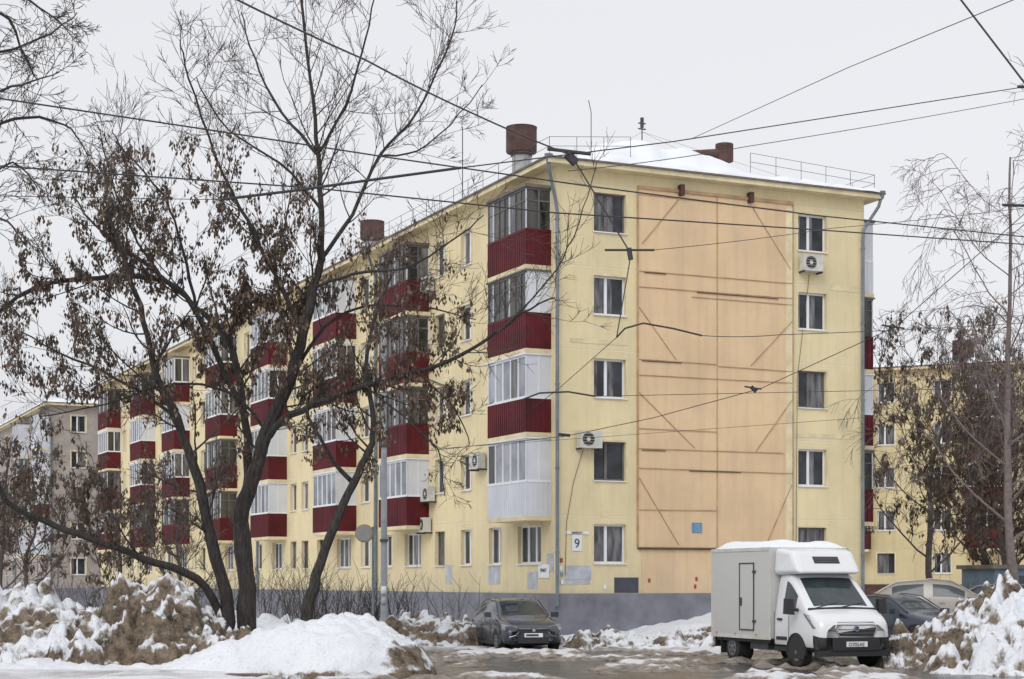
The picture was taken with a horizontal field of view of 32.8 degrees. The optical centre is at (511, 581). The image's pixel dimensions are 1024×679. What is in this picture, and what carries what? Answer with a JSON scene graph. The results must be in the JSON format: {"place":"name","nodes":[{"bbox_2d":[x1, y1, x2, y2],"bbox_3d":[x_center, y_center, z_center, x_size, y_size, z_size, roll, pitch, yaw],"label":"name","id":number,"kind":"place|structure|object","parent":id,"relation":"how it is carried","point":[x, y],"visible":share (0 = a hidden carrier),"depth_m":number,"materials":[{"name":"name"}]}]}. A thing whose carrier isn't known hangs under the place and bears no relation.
{"place":"outdoors","nodes":[
{"label":"outdoors","id":0,"kind":"place"},
{"bbox_2d":[0,398,97,424],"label":"roof snow","id":1,"kind":"structure","parent":0,"point":[62,400],"depth_m":131.64,"materials":[{"name":"white snow"}]},
{"bbox_2d":[0,0,135,271],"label":"bare tree","id":2,"kind":"object","parent":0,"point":[24,55],"visible":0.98,"depth_m":40.22,"materials":[{"name":"brown plant"}]},
{"bbox_2d":[100,136,874,375],"bbox_3d":[-8.203,-14.044,91.352,12.670,0.968,72.720,0,0,-25],"label":"roof railing","id":3,"kind":"object","parent":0,"point":[498,179],"visible":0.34,"depth_m":60.94,"materials":[{"name":"grey metal"}]},
{"bbox_2d":[0,607,1023,678],"bbox_3d":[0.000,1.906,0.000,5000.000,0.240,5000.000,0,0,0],"label":"ground","id":4,"kind":"structure","parent":0,"point":[546,662],"depth_m":39.00,"materials":[{"name":"grey snow"}]},
{"bbox_2d":[0,401,86,589],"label":"bare courtyard tree","id":5,"kind":"object","parent":4,"relation":"on","point":[27,492],"visible":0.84,"depth_m":71.75,"materials":[{"name":"brown plant"}]},
{"bbox_2d":[0,405,100,607],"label":"walls","id":6,"kind":"structure","parent":4,"relation":"on","point":[63,440],"depth_m":131.88,"materials":[{"name":"grey brick"}]},
{"bbox_2d":[2,395,55,423],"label":"roof railing","id":7,"kind":"object","parent":6,"relation":"on","point":[26,404],"visible":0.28,"depth_m":137.34,"materials":[{"name":"metal"}]},
{"bbox_2d":[12,413,49,557],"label":"balconies","id":8,"kind":"structure","parent":6,"relation":"attached to","point":[20,430],"depth_m":132.78,"materials":[{"name":"white plastic"}]},
{"bbox_2d":[10,403,51,585],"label":"drainpipes","id":9,"kind":"object","parent":6,"relation":"attached to","point":[50,500],"visible":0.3,"depth_m":130.87,"materials":[{"name":"metal"}]},
{"bbox_2d":[5,414,86,575],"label":"windows","id":10,"kind":"structure","parent":6,"relation":"attached to","point":[78,423],"depth_m":132.04,"materials":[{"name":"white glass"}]},
{"bbox_2d":[0,401,97,430],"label":"roof cornice","id":11,"kind":"structure","parent":6,"relation":"on","point":[32,411],"depth_m":135.94,"materials":[{"name":"beige paint"}]},
{"bbox_2d":[0,443,102,588],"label":"bare courtyard tree","id":12,"kind":"object","parent":4,"relation":"on","point":[57,562],"visible":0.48,"depth_m":92.11,"materials":[{"name":"brown plant"}]},
{"bbox_2d":[0,555,176,609],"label":"shrub","id":13,"kind":"object","parent":4,"relation":"on","point":[85,605],"visible":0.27,"depth_m":51.98,"materials":[{"name":"brown plant"}]},
{"bbox_2d":[55,440,179,606],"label":"bare courtyard tree","id":14,"kind":"object","parent":4,"relation":"on","point":[95,479],"visible":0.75,"depth_m":66.01,"materials":[{"name":"brown plant"}]},
{"bbox_2d":[0,572,251,665],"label":"snow pile","id":15,"kind":"object","parent":4,"relation":"on","point":[167,618],"visible":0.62,"depth_m":39.32,"materials":[{"name":"snow"}]},
{"bbox_2d":[115,437,233,599],"bbox_3d":[-11.376,-1.521,59.856,4.403,7.109,3.852,0,0,0],"label":"bare courtyard tree","id":16,"kind":"object","parent":4,"relation":"on","point":[164,476],"visible":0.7,"depth_m":59.84,"materials":[{"name":"brown plant"}]},
{"bbox_2d":[75,602,297,628],"bbox_3d":[-13.250,1.384,54.500,17.500,1.731,11.000,0,0,0],"label":"snow pile","id":17,"kind":"object","parent":4,"relation":"on","point":[267,621],"visible":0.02,"depth_m":54.57,"materials":[{"name":"white snow"}]},
{"bbox_2d":[0,612,436,678],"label":"snow pile","id":18,"kind":"object","parent":4,"relation":"on","point":[342,644],"visible":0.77,"depth_m":36.34,"materials":[{"name":"white snow"}]},
{"bbox_2d":[146,540,346,618],"bbox_3d":[-8.918,0.210,59.761,7.023,3.396,3.481,0,0,0],"label":"shrub","id":19,"kind":"object","parent":4,"relation":"on","point":[269,600],"visible":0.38,"depth_m":59.87,"materials":[{"name":"brown plant"}]},
{"bbox_2d":[226,673,267,676],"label":"kerb","id":20,"kind":"structure","parent":4,"relation":"on","point":[250,674],"depth_m":35.31,"materials":[{"name":"grey concrete"}]},
{"bbox_2d":[0,0,614,630],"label":"bare maple tree","id":21,"kind":"object","parent":4,"relation":"on","point":[242,310],"visible":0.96,"depth_m":43.94,"materials":[{"name":"brown plant"}]},
{"bbox_2d":[260,557,428,622],"bbox_3d":[-5.264,0.511,53.948,5.343,2.597,2.885,0,0,0],"label":"shrub","id":22,"kind":"object","parent":4,"relation":"on","point":[347,602],"visible":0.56,"depth_m":53.83,"materials":[{"name":"brown plant"}]},
{"bbox_2d":[269,232,436,620],"bbox_3d":[-4.080,-3.899,43.238,4.802,10.167,2.530,0,0,-37],"label":"leaning maple tree","id":23,"kind":"object","parent":4,"relation":"on","point":[308,601],"visible":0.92,"depth_m":43.30,"materials":[{"name":"brown plant"}]},
{"bbox_2d":[355,524,373,615],"bbox_3d":[-4.317,0.267,50.972,0.555,3.867,0.125,0,0,0],"label":"road sign","id":24,"kind":"object","parent":4,"relation":"on","point":[364,533],"visible":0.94,"depth_m":50.94,"materials":[{"name":"metal"}]},
{"bbox_2d":[379,351,387,621],"bbox_3d":[-3.898,-2.400,53.000,0.278,9.200,0.278,0,0,0],"label":"utility pole","id":25,"kind":"object","parent":4,"relation":"on","point":[383,617],"visible":0.71,"depth_m":52.92,"materials":[{"name":"grey concrete"}]},
{"bbox_2d":[385,609,506,646],"bbox_3d":[-2.400,1.546,52.750,5.600,1.409,6.500,0,0,0],"label":"snow pile","id":26,"kind":"object","parent":4,"relation":"on","point":[423,627],"visible":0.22,"depth_m":51.01,"materials":[{"name":"white snow"}]},
{"bbox_2d":[414,572,495,618],"bbox_3d":[-1.734,0.801,55.364,2.774,2.212,1.980,0,0,-24],"label":"shrub","id":27,"kind":"object","parent":4,"relation":"on","point":[450,602],"visible":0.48,"depth_m":55.52,"materials":[{"name":"brown plant"}]},
{"bbox_2d":[101,166,863,634],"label":"walls","id":28,"kind":"structure","parent":4,"relation":"on","point":[593,606],"depth_m":60.43,"materials":[{"name":"yellow paint"}]},
{"bbox_2d":[105,190,827,572],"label":"windows","id":29,"kind":"structure","parent":28,"relation":"attached to","point":[611,456],"depth_m":60.32,"materials":[{"name":"white glass"}]},
{"bbox_2d":[97,183,874,551],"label":"balconies","id":30,"kind":"structure","parent":28,"relation":"attached to","point":[519,481],"depth_m":65.91,"materials":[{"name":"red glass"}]},
{"bbox_2d":[92,154,885,389],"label":"roof cornice","id":31,"kind":"structure","parent":28,"relation":"on","point":[536,168],"depth_m":59.34,"materials":[{"name":"beige paint"}]},
{"bbox_2d":[162,153,885,605],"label":"drainpipes","id":32,"kind":"object","parent":28,"relation":"attached to","point":[558,415],"visible":0.81,"depth_m":60.80,"materials":[{"name":"metal"}]},
{"bbox_2d":[416,184,859,592],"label":"gable panel and plates","id":33,"kind":"structure","parent":28,"relation":"on","point":[722,485],"depth_m":58.32,"materials":[{"name":"paint"}]},
{"bbox_2d":[510,140,881,192],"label":"roof snow","id":34,"kind":"structure","parent":28,"relation":"on","point":[698,163],"depth_m":57.86,"materials":[{"name":"white snow"}]},
{"bbox_2d":[472,597,560,648],"bbox_3d":[0.074,1.235,50.205,2.160,1.530,4.390,0,0,-14],"label":"parked car","id":35,"kind":"object","parent":4,"relation":"on","point":[500,623],"visible":0.97,"depth_m":48.88,"materials":[{"name":"paint"}]},
{"bbox_2d":[562,612,710,639],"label":"snow bank","id":36,"kind":"structure","parent":4,"relation":"on","point":[649,631],"depth_m":56.61,"materials":[{"name":"white snow"}]},
{"bbox_2d":[560,625,714,649],"bbox_3d":[4.700,1.754,50.800,7.800,0.992,4.400,0,0,0],"label":"snow pile","id":37,"kind":"object","parent":4,"relation":"on","point":[696,636],"visible":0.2,"depth_m":50.00,"materials":[{"name":"white snow"}]},
{"bbox_2d":[711,539,890,666],"bbox_3d":[6.985,0.492,42.199,2.680,3.016,5.271,0,0,-20],"label":"delivery truck","id":38,"kind":"object","parent":4,"relation":"on","point":[798,604],"visible":1,"depth_m":41.09,"materials":[{"name":"white metal"}]},
{"bbox_2d":[865,593,949,636],"bbox_3d":[11.097,1.147,50.004,2.268,1.607,4.610,0,0,-35],"label":"parked car","id":39,"kind":"object","parent":4,"relation":"on","point":[911,613],"visible":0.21,"depth_m":49.12,"materials":[{"name":"blue paint"}]},
{"bbox_2d":[826,53,1023,582],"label":"birch tree","id":40,"kind":"object","parent":4,"relation":"on","point":[1010,538],"visible":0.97,"depth_m":60.10,"materials":[{"name":"brown plant"}]},
{"bbox_2d":[873,578,977,613],"bbox_3d":[14.194,0.763,57.501,4.917,1.714,2.419,0,0,12],"label":"parked car","id":41,"kind":"object","parent":4,"relation":"on","point":[941,593],"visible":0.19,"depth_m":56.75,"materials":[{"name":"beige paint"}]},
{"bbox_2d":[859,570,1023,675],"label":"snow pile","id":42,"kind":"object","parent":4,"relation":"on","point":[982,633],"visible":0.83,"depth_m":39.59,"materials":[{"name":"white snow"}]},
{"bbox_2d":[865,292,1020,578],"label":"bare street tree","id":43,"kind":"object","parent":4,"relation":"on","point":[931,481],"visible":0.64,"depth_m":76.10,"materials":[{"name":"brown plant"}]},
{"bbox_2d":[865,365,1023,583],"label":"walls","id":44,"kind":"structure","parent":4,"relation":"on","point":[908,567],"depth_m":109.24,"materials":[{"name":"yellow paint"}]},
{"bbox_2d":[876,378,951,573],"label":"windows","id":45,"kind":"structure","parent":44,"relation":"attached to","point":[885,562],"depth_m":109.82,"materials":[{"name":"white glass"}]},
{"bbox_2d":[865,340,1005,593],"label":"front balconies","id":46,"kind":"structure","parent":44,"relation":"attached to","point":[871,588],"depth_m":106.90,"materials":[{"name":"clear glass"}]},
{"bbox_2d":[873,360,1023,371],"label":"roof cornice","id":47,"kind":"structure","parent":44,"relation":"on","point":[896,368],"depth_m":108.64,"materials":[{"name":"beige paint"}]},
{"bbox_2d":[898,303,1023,564],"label":"bare street tree","id":48,"kind":"object","parent":4,"relation":"on","point":[998,535],"visible":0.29,"depth_m":84.19,"materials":[{"name":"brown plant"}]},
{"bbox_2d":[902,302,1023,562],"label":"bare street tree","id":49,"kind":"object","parent":4,"relation":"on","point":[966,519],"visible":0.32,"depth_m":78.98,"materials":[{"name":"brown plant"}]},
{"bbox_2d":[937,417,1023,564],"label":"bare street tree","id":50,"kind":"object","parent":4,"relation":"on","point":[996,480],"visible":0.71,"depth_m":66.21,"materials":[{"name":"brown plant"}]},
{"bbox_2d":[956,565,1023,588],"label":"metal shed","id":51,"kind":"structure","parent":4,"relation":"on","point":[975,574],"depth_m":64.18,"materials":[{"name":"metal"}]},
{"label":"snow bank","id":52,"kind":"structure","parent":4,"relation":"on","visible":0},
{"bbox_2d":[969,583,1023,593],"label":"parked car","id":53,"kind":"object","parent":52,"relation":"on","point":[976,589],"visible":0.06,"depth_m":60.33,"materials":[{"name":"grey paint"}]},
{"bbox_2d":[0,0,1023,451],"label":"overhead wires","id":54,"kind":"object","parent":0,"point":[570,158],"visible":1,"depth_m":35.62,"materials":[{"name":"black plastic"}]},
{"bbox_2d":[0,0,1023,423],"label":"sky","id":55,"kind":"structure","parent":0,"point":[690,68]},
{"bbox_2d":[360,100,774,246],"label":"roof vents and aerials","id":56,"kind":"object","parent":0,"point":[516,143],"visible":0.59,"depth_m":61.86,"materials":[{"name":"brown brick"}]},
{"bbox_2d":[873,354,1023,366],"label":"roof snow","id":57,"kind":"structure","parent":0,"point":[916,363],"depth_m":108.58,"materials":[{"name":"white snow"}]}
]}

